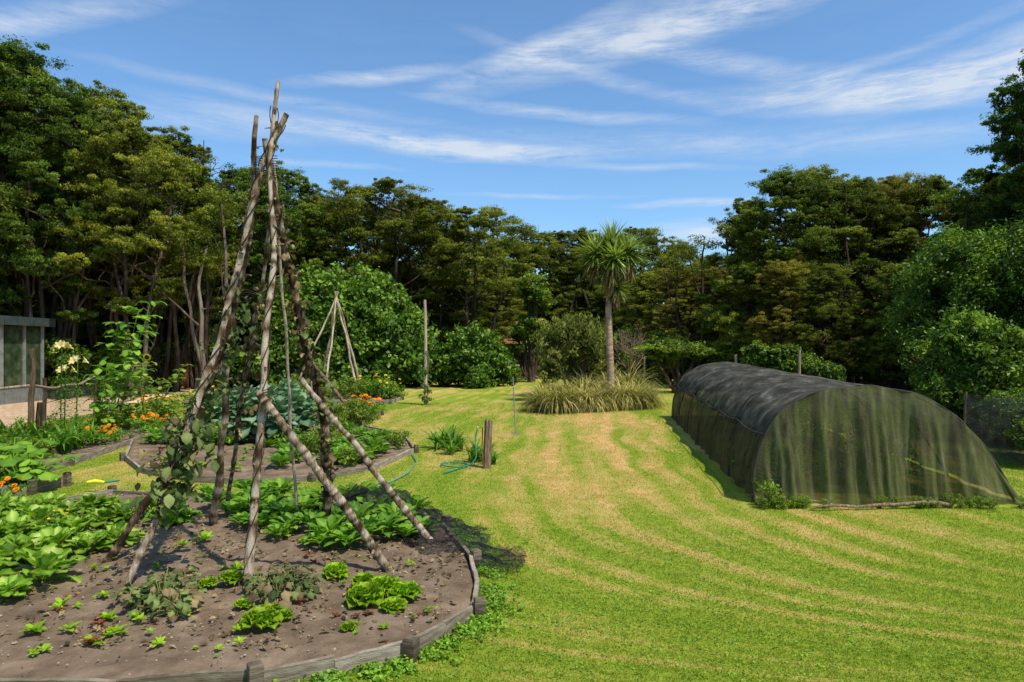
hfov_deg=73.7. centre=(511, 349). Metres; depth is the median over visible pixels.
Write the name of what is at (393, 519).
silverbeet
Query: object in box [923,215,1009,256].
kanuka tree
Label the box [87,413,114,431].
garden herb
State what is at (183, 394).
marigold plant
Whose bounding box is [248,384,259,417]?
kale plant
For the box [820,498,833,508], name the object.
garden herb
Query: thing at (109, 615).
seedling
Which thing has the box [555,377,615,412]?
tussock grass
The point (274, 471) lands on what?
garden bed
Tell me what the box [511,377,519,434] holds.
garden rake
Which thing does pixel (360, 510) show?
silverbeet
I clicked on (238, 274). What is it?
bean vine
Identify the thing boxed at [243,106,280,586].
bean vine
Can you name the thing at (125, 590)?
bean bush
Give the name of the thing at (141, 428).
marigold plant
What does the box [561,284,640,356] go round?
kanuka tree
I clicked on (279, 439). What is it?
silverbeet
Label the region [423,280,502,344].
kanuka tree
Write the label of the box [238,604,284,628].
lettuce
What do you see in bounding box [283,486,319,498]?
silverbeet
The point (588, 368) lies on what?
undergrowth shrub
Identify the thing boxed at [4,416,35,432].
garden herb
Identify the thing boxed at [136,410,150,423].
garden herb
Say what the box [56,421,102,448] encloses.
strap leaf plant
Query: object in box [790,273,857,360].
tree
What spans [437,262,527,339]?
kanuka tree
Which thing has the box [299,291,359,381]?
bean teepee
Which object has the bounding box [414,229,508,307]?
kanuka tree
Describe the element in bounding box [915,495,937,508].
garden herb
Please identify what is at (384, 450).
silverbeet
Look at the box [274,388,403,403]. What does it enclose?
garden bed
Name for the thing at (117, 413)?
garden herb
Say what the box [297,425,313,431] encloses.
silverbeet
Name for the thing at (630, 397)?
tussock grass
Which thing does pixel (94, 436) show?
strap leaf plant
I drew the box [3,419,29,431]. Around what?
garden herb
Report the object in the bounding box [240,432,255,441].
silverbeet
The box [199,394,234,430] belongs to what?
kale plant
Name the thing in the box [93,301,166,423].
climbing plant
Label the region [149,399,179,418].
garden herb
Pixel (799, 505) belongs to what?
garden herb
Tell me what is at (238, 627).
seedling
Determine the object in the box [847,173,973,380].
kanuka tree
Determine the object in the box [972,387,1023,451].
laurel bush
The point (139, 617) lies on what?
seedling
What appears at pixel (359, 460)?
silverbeet
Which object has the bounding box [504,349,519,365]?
window
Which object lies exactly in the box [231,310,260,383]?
leafy bush
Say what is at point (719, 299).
kanuka tree
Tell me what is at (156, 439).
silverbeet
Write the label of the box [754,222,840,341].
slender tree
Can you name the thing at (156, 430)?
silverbeet
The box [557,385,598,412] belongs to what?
tussock grass
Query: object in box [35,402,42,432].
garden stake
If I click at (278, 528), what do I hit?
silverbeet
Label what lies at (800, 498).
garden herb
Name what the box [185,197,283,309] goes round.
kanuka tree
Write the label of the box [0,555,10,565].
pak choi
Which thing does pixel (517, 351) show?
broadleaf tree
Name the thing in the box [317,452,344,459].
silverbeet
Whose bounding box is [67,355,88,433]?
lily plant
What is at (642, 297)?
kanuka tree
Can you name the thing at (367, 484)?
silverbeet
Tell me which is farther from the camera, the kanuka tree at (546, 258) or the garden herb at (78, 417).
the kanuka tree at (546, 258)
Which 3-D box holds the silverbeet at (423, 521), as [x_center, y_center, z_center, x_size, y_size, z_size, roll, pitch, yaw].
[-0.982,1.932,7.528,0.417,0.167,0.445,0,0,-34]
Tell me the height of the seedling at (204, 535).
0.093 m
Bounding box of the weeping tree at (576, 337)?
[529,310,617,386]
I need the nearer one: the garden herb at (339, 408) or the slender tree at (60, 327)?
the garden herb at (339, 408)
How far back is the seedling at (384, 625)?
4.93 m
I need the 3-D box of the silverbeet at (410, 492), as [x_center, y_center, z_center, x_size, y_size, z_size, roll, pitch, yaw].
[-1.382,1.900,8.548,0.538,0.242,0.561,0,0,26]
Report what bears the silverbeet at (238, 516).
on the garden bed at (295, 662)
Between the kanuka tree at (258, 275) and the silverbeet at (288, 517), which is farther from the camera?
the kanuka tree at (258, 275)
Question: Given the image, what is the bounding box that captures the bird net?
[306,485,526,570]
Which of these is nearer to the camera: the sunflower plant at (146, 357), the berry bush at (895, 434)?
the berry bush at (895, 434)
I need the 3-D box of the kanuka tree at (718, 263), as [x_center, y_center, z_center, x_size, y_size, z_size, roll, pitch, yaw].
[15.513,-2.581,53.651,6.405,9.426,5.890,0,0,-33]
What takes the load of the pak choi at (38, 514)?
on the garden bed at (295, 662)
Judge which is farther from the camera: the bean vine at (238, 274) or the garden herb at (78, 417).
the garden herb at (78, 417)
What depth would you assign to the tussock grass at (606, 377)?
28.44 m
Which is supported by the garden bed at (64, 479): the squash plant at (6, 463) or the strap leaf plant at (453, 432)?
the squash plant at (6, 463)
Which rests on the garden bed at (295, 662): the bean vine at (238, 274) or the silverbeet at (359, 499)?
the silverbeet at (359, 499)
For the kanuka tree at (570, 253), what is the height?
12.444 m
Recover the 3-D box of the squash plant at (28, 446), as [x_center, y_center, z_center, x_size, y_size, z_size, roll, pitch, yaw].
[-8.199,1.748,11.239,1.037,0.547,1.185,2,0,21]
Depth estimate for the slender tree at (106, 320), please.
38.05 m
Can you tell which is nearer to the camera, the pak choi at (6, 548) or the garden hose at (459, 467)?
the pak choi at (6, 548)
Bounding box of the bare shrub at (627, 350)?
[613,322,653,377]
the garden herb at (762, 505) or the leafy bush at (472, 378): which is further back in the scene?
the leafy bush at (472, 378)
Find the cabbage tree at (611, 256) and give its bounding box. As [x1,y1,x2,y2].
[572,219,653,391]
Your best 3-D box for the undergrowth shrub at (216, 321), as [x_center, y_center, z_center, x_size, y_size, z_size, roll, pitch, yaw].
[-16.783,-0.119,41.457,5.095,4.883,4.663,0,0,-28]
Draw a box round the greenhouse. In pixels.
[0,315,55,404]
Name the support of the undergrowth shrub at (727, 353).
on the ground at (459, 396)
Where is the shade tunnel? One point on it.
(784, 428)
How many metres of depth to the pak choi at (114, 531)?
7.05 m
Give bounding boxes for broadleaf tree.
[506,324,540,379]
[510,272,556,381]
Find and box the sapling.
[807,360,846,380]
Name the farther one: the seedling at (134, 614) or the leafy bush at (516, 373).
the leafy bush at (516, 373)
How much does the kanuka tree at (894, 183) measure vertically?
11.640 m
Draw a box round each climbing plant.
[81,360,148,433]
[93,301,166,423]
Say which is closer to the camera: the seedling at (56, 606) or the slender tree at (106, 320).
the seedling at (56, 606)
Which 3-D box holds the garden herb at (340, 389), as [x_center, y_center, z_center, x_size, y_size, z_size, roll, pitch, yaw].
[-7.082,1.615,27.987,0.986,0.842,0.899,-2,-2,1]
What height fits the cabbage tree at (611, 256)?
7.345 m
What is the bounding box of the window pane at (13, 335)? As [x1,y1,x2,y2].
[4,325,40,386]
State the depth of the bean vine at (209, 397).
6.81 m
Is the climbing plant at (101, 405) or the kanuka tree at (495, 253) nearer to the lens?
the climbing plant at (101, 405)
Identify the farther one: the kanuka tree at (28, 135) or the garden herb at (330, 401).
the kanuka tree at (28, 135)
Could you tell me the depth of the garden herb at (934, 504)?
9.05 m
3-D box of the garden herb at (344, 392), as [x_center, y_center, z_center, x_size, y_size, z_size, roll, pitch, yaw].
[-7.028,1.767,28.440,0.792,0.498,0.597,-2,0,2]
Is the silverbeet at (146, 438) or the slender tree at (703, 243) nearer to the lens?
the silverbeet at (146, 438)
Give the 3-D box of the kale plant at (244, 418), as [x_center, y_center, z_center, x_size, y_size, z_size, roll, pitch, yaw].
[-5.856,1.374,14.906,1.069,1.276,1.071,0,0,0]
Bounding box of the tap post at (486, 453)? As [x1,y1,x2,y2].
[476,419,491,468]
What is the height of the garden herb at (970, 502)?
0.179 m
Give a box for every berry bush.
[731,459,797,480]
[850,411,912,473]
[850,416,895,473]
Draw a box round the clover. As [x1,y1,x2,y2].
[271,495,1014,681]
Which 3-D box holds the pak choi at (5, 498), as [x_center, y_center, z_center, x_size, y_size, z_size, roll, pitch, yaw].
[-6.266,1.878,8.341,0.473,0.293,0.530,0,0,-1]
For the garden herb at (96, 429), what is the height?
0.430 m
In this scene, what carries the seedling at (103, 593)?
on the garden bed at (295, 662)
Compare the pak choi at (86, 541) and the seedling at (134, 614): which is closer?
the seedling at (134, 614)
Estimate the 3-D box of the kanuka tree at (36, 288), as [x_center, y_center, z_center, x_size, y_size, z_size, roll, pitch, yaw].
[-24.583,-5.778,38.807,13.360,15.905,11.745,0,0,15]
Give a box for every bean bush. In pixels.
[111,578,177,606]
[120,566,204,619]
[143,580,207,623]
[146,565,201,596]
[241,570,284,590]
[242,565,317,608]
[264,567,323,601]
[268,563,311,578]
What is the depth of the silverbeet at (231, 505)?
8.30 m
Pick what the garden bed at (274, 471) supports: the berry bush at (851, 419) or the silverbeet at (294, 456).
the silverbeet at (294, 456)
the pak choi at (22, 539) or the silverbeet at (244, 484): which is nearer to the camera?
the pak choi at (22, 539)
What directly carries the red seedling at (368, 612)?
on the garden bed at (295, 662)
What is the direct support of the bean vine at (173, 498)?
attached to the bean teepee at (331, 491)
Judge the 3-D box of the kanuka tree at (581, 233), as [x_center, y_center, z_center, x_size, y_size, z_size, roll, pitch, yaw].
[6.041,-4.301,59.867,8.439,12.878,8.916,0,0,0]
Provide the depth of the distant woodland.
57.34 m
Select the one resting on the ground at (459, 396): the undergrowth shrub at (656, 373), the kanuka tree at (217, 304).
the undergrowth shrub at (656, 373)
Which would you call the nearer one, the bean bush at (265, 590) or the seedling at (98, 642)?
the seedling at (98, 642)
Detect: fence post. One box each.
[798,350,800,373]
[963,392,967,423]
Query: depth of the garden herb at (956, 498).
9.05 m
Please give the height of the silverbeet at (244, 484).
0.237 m
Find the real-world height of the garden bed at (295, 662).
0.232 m
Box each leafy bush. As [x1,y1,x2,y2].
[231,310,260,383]
[431,320,514,386]
[463,364,490,388]
[507,353,524,382]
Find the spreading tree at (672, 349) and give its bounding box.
[633,333,717,392]
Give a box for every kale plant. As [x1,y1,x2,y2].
[187,391,219,418]
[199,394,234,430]
[219,384,266,441]
[219,387,236,420]
[247,384,293,434]
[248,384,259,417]
[265,395,299,437]
[275,379,302,411]
[281,386,315,430]
[296,395,319,429]
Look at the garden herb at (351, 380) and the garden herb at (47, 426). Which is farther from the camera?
the garden herb at (351, 380)
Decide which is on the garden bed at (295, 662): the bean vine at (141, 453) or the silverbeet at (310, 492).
the silverbeet at (310, 492)
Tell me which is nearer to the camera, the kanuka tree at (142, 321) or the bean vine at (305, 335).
the bean vine at (305, 335)
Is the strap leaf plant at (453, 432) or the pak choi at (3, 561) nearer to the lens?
the pak choi at (3, 561)
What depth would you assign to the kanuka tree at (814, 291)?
31.58 m
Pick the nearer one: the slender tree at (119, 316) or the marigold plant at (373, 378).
the marigold plant at (373, 378)
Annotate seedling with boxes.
[18,619,46,632]
[28,647,39,654]
[36,643,51,650]
[49,602,62,607]
[54,595,71,605]
[56,620,81,631]
[71,601,82,606]
[81,634,96,641]
[81,635,101,643]
[85,563,100,568]
[91,639,107,645]
[94,618,106,626]
[95,590,111,596]
[96,608,117,619]
[101,630,115,637]
[105,624,126,633]
[115,626,129,633]
[130,612,141,617]
[132,612,148,620]
[151,636,165,647]
[173,538,191,545]
[192,530,213,541]
[214,644,224,648]
[230,561,243,569]
[232,623,242,630]
[232,636,245,643]
[275,529,293,536]
[295,598,305,603]
[362,609,373,614]
[379,622,389,627]
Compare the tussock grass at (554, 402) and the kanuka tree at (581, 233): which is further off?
the kanuka tree at (581, 233)
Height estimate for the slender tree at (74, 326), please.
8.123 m
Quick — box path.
[0,385,193,429]
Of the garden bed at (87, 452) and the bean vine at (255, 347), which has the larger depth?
the garden bed at (87, 452)
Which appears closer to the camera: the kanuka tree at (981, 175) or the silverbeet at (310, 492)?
the silverbeet at (310, 492)
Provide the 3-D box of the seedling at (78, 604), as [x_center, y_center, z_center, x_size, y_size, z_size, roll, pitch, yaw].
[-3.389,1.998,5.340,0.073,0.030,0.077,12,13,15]
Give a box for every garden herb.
[0,429,28,450]
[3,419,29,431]
[3,440,40,456]
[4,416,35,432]
[16,437,45,455]
[28,438,57,456]
[36,420,58,432]
[42,411,71,427]
[52,426,68,447]
[71,413,87,424]
[75,415,104,430]
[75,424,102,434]
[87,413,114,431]
[100,415,118,431]
[102,406,134,427]
[115,413,146,430]
[119,410,135,426]
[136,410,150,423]
[145,401,168,418]
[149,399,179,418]
[162,400,175,414]
[200,426,232,443]
[272,428,308,447]
[290,373,307,391]
[300,429,320,453]
[310,413,345,430]
[312,432,334,450]
[313,399,349,420]
[321,386,329,396]
[327,401,352,418]
[330,379,351,398]
[330,428,352,436]
[331,444,371,466]
[332,408,357,422]
[336,387,349,397]
[342,376,365,393]
[343,399,377,425]
[345,381,366,398]
[347,396,372,420]
[353,379,375,396]
[360,410,381,423]
[374,379,399,398]
[379,428,411,449]
[750,477,785,505]
[755,496,773,508]
[757,493,785,508]
[768,499,776,507]
[775,495,790,508]
[790,494,811,508]
[794,500,805,507]
[802,497,813,505]
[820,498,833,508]
[869,494,887,508]
[887,496,904,506]
[912,495,931,507]
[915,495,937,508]
[929,497,941,507]
[938,491,965,507]
[954,501,966,508]
[961,496,984,508]
[965,491,992,507]
[983,497,1001,510]
[1017,494,1023,508]
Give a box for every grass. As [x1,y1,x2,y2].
[511,382,564,412]
[517,377,593,415]
[520,378,571,402]
[535,378,585,392]
[553,365,626,393]
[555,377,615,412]
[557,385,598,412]
[584,381,626,411]
[585,364,639,389]
[592,359,666,396]
[592,378,657,411]
[607,376,669,410]
[624,377,670,407]
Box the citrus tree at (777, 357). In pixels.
[740,339,804,371]
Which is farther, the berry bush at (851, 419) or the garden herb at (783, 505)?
the berry bush at (851, 419)
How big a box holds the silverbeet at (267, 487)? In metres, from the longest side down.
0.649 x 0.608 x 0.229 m
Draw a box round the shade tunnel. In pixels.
[671,361,1023,507]
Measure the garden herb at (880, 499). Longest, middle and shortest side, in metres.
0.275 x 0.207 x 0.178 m
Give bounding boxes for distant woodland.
[2,246,915,381]
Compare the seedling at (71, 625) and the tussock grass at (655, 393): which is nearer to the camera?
the seedling at (71, 625)
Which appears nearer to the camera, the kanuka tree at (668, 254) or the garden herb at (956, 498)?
the garden herb at (956, 498)
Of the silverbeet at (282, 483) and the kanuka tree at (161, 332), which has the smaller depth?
the silverbeet at (282, 483)
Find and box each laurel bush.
[895,302,1023,440]
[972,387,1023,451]
[998,354,1023,395]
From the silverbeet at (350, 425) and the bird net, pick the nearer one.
the bird net
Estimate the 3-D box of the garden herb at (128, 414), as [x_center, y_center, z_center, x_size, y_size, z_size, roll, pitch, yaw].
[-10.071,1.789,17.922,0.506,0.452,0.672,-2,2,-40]
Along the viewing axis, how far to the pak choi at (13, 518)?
7.25 m
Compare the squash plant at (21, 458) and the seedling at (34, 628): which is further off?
the squash plant at (21, 458)
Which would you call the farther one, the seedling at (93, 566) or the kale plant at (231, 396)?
the kale plant at (231, 396)
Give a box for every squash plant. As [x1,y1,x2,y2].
[0,443,39,471]
[0,447,47,478]
[0,451,57,483]
[2,437,58,458]
[9,453,80,481]
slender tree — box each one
[0,187,81,326]
[21,206,66,339]
[34,229,102,334]
[43,217,156,376]
[49,205,119,393]
[68,272,105,342]
[87,227,166,371]
[91,266,134,343]
[102,254,181,345]
[105,263,120,335]
[128,198,198,392]
[131,223,257,376]
[138,209,217,370]
[146,250,232,377]
[150,249,186,386]
[174,183,248,389]
[183,140,234,362]
[374,260,425,288]
[393,264,440,319]
[645,245,713,374]
[667,227,739,365]
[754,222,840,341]
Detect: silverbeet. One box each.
[137,435,158,442]
[143,432,168,443]
[144,427,163,433]
[193,483,224,494]
[200,490,234,506]
[216,433,246,443]
[219,499,249,513]
[221,490,249,498]
[223,511,249,525]
[226,477,265,490]
[232,491,276,509]
[235,512,279,527]
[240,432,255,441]
[240,483,285,497]
[245,494,286,512]
[259,498,309,519]
[260,477,300,496]
[260,522,291,537]
[263,437,277,446]
[263,453,296,466]
[268,512,310,530]
[271,438,303,445]
[271,447,299,459]
[274,442,293,448]
[280,495,322,514]
[281,451,301,461]
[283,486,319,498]
[293,509,327,529]
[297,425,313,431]
[299,513,349,540]
[299,529,338,546]
[302,487,322,505]
[312,447,342,458]
[316,484,369,501]
[316,501,353,517]
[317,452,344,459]
[323,526,373,546]
[332,436,360,444]
[334,443,351,447]
[335,500,379,519]
[337,447,375,462]
[340,445,377,459]
[340,513,391,541]
[341,421,359,430]
[345,481,379,502]
[350,425,373,437]
[350,494,392,513]
[356,482,404,498]
[358,436,392,451]
[361,510,408,537]
[362,429,388,438]
[365,443,387,453]
[370,500,419,524]
[376,444,392,452]
[382,433,403,441]
[384,491,423,502]
[388,523,417,537]
[404,515,441,529]
[406,495,433,510]
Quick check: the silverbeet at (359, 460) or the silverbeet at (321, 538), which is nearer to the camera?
the silverbeet at (321, 538)
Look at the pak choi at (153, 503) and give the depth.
8.25 m
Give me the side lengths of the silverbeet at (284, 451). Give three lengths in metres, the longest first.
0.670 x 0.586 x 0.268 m
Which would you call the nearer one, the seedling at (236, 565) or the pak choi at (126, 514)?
the seedling at (236, 565)
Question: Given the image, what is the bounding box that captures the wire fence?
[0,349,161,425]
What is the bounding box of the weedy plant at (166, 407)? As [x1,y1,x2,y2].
[137,378,184,417]
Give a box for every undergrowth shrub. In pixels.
[42,333,93,398]
[78,341,128,395]
[136,342,173,388]
[171,322,245,386]
[194,310,244,383]
[427,325,442,378]
[536,333,580,378]
[578,325,616,378]
[594,325,648,376]
[618,328,674,384]
[679,338,719,370]
[706,339,766,367]
[790,351,846,381]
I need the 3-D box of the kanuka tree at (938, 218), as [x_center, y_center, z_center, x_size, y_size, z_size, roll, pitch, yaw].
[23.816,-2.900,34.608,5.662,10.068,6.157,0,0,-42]
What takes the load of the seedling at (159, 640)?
on the garden bed at (295, 662)
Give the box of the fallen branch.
[807,499,950,508]
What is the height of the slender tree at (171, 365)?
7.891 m
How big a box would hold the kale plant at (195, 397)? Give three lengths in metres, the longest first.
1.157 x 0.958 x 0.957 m
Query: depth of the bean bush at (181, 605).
5.20 m
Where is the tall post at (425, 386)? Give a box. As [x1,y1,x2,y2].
[415,300,433,404]
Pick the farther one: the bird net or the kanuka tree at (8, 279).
the kanuka tree at (8, 279)
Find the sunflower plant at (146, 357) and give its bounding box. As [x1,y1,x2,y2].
[126,353,193,427]
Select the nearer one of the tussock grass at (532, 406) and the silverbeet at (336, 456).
the silverbeet at (336, 456)
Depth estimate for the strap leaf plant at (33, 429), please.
13.26 m
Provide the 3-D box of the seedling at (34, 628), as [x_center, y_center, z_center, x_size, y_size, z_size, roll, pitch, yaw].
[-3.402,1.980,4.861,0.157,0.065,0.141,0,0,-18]
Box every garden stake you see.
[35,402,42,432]
[42,378,46,421]
[95,374,101,416]
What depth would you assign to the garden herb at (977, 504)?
9.04 m
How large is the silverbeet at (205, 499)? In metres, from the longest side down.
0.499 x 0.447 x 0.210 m
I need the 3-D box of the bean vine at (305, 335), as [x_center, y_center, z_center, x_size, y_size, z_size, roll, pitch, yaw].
[-2.134,0.301,7.336,0.422,1.399,0.611,0,0,29]
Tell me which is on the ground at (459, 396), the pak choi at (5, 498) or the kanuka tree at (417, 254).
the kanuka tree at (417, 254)
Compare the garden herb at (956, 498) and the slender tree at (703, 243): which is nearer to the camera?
the garden herb at (956, 498)
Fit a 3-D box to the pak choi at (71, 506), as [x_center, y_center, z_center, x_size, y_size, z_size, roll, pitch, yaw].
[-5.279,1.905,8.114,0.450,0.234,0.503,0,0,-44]
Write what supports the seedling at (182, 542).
on the garden bed at (295, 662)
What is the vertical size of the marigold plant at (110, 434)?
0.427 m
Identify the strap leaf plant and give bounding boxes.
[0,415,48,442]
[0,425,43,453]
[1,417,50,440]
[1,418,84,451]
[32,413,95,453]
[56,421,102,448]
[77,419,110,444]
[422,423,461,449]
[428,419,467,447]
[437,428,471,451]
[438,437,464,454]
[457,435,495,461]
[470,440,498,458]
[475,447,503,464]
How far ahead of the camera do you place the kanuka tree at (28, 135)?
29.12 m
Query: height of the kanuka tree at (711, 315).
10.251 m
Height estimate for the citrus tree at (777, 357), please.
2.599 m
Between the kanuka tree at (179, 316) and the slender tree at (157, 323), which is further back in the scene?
the kanuka tree at (179, 316)
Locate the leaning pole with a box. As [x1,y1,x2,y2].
[300,349,345,403]
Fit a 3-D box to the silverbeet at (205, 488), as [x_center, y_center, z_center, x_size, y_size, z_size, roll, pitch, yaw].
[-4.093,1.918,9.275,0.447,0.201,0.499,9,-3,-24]
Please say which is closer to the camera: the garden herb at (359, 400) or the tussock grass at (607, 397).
the garden herb at (359, 400)
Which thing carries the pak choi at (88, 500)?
on the garden bed at (295, 662)
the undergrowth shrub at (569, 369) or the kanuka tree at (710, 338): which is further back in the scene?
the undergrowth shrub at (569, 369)
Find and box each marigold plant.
[0,476,33,501]
[4,468,42,483]
[38,509,91,531]
[85,423,125,443]
[100,424,134,440]
[122,412,179,432]
[136,414,168,427]
[137,394,175,408]
[169,389,196,407]
[340,373,377,394]
[344,394,384,409]
[355,371,396,395]
[359,374,403,396]
[359,381,408,397]
[361,397,387,415]
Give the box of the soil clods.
[0,493,468,675]
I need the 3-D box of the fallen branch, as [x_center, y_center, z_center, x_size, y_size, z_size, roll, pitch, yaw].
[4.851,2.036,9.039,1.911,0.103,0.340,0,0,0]
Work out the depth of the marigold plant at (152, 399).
21.89 m
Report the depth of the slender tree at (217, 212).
31.05 m
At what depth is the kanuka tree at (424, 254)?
56.91 m
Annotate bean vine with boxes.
[122,398,230,529]
[134,397,208,509]
[150,387,215,487]
[192,121,285,409]
[196,283,266,408]
[207,296,260,406]
[228,287,264,439]
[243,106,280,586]
[266,203,338,503]
[282,312,336,441]
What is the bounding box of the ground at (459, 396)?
[7,372,1023,681]
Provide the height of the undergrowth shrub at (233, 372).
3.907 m
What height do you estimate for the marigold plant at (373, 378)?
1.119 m
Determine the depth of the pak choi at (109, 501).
8.59 m
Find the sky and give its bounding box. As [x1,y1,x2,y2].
[0,0,1023,303]
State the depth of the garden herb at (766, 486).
9.08 m
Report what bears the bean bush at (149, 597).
on the garden bed at (295, 662)
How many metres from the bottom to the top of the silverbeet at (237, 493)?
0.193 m
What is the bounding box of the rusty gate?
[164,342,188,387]
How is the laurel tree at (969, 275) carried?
on the ground at (459, 396)
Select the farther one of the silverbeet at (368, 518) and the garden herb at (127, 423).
the garden herb at (127, 423)
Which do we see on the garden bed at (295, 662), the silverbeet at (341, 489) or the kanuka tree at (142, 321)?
the silverbeet at (341, 489)
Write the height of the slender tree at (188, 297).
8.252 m
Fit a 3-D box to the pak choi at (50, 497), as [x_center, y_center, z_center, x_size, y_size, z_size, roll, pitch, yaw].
[-5.775,1.930,8.508,0.587,0.306,0.501,0,0,2]
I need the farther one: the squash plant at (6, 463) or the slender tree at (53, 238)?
the slender tree at (53, 238)
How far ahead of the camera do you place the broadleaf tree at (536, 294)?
43.75 m
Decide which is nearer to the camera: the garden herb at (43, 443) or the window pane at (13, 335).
the garden herb at (43, 443)
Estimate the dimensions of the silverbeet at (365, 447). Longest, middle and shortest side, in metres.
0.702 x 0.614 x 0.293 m
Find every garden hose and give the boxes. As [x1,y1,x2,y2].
[377,453,416,486]
[440,430,477,473]
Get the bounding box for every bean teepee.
[102,81,435,588]
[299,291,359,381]
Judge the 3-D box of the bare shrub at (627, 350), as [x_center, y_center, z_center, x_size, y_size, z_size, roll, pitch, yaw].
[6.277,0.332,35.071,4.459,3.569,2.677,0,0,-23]
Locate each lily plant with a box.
[50,340,73,431]
[54,364,76,426]
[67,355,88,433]
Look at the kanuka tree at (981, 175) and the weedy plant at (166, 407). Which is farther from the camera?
the kanuka tree at (981, 175)
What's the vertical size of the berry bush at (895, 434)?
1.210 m
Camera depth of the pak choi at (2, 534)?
7.05 m
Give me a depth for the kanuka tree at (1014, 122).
23.64 m
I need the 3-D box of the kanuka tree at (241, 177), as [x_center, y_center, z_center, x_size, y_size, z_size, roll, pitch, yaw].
[-14.986,-4.136,37.850,6.973,12.590,7.932,0,0,-10]
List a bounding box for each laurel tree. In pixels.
[875,209,1023,399]
[887,231,1023,358]
[1003,259,1023,327]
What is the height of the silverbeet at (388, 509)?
0.275 m
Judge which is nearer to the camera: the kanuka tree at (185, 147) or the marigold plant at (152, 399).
the marigold plant at (152, 399)
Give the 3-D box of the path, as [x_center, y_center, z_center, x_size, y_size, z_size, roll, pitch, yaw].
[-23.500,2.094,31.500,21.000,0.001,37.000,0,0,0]
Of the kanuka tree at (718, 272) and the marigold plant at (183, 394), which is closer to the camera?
the marigold plant at (183, 394)
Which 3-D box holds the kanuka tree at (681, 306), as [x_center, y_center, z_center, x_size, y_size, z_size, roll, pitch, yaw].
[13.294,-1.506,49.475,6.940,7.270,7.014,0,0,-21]
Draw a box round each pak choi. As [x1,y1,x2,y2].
[0,490,18,513]
[0,505,8,520]
[0,509,45,537]
[0,519,22,542]
[0,531,37,570]
[0,546,90,586]
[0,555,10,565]
[0,573,34,598]
[2,533,59,562]
[4,494,44,515]
[16,491,78,510]
[16,503,65,528]
[29,526,85,547]
[48,499,89,521]
[51,510,109,535]
[62,529,113,554]
[67,492,111,512]
[79,506,127,525]
[90,491,123,508]
[99,520,142,544]
[107,498,142,523]
[141,499,201,523]
[144,498,159,514]
[176,507,203,521]
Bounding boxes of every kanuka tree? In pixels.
[0,34,129,326]
[0,37,60,310]
[0,72,127,397]
[1,111,188,359]
[1,263,203,359]
[2,86,100,325]
[3,79,205,360]
[11,218,147,346]
[32,269,250,356]
[41,117,217,397]
[95,125,248,391]
[102,240,247,364]
[105,173,232,368]
[135,180,250,388]
[162,162,306,385]
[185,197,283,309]
[213,160,355,313]
[258,189,368,286]
[292,176,484,298]
[308,202,416,278]
[354,199,473,310]
[356,198,478,344]
[397,271,459,353]
[403,204,551,331]
[409,247,497,322]
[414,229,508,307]
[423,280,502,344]
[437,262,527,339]
[474,234,554,320]
[501,229,594,321]
[505,246,555,314]
[517,280,593,365]
[539,252,636,327]
[542,227,628,367]
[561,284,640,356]
[579,226,697,324]
[612,271,687,366]
[639,264,720,377]
[650,241,706,314]
[653,282,723,368]
[675,259,726,332]
[683,266,749,345]
[692,200,808,363]
[692,254,769,339]
[693,287,778,355]
[709,163,858,342]
[718,164,886,361]
[739,259,821,372]
[776,263,875,381]
[785,175,916,383]
[792,178,929,382]
[845,170,941,388]
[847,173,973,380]
[849,263,915,388]
[870,246,935,391]
[904,104,1023,270]
[913,177,1023,311]
[921,194,1008,242]
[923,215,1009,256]
[965,49,1023,250]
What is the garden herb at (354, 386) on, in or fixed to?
on the garden bed at (389, 400)
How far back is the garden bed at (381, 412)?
21.27 m
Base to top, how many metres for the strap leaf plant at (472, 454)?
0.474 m
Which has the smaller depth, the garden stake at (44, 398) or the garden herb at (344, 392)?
the garden stake at (44, 398)
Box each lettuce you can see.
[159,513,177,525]
[197,576,217,588]
[217,569,242,584]
[232,598,254,608]
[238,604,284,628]
[263,602,282,610]
[279,608,294,618]
[322,562,348,579]
[339,621,356,630]
[344,580,385,608]
[351,571,374,585]
[370,574,396,591]
[379,596,407,614]
[386,580,422,599]
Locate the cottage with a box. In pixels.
[461,321,547,376]
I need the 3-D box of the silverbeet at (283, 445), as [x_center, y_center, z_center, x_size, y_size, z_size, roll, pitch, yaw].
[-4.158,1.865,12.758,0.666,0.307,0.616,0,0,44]
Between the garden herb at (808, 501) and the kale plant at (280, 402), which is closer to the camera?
the garden herb at (808, 501)
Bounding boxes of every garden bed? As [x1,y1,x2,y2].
[0,417,181,472]
[0,470,71,495]
[0,485,485,681]
[119,421,418,483]
[183,406,383,423]
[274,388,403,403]
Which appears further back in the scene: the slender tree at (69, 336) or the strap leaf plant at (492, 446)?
the slender tree at (69, 336)
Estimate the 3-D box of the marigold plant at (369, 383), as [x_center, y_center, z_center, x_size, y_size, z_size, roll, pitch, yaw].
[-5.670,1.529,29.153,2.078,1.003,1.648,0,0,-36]
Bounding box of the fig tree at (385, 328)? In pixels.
[230,257,446,386]
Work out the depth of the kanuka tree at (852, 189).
35.10 m
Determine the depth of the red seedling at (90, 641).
4.66 m
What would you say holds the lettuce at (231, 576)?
on the garden bed at (295, 662)
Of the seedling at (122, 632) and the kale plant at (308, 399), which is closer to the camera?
the seedling at (122, 632)
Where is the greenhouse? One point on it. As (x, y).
(18, 344)
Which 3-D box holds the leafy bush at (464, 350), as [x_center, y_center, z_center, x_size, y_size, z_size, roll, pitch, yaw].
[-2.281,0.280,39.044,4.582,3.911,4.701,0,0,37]

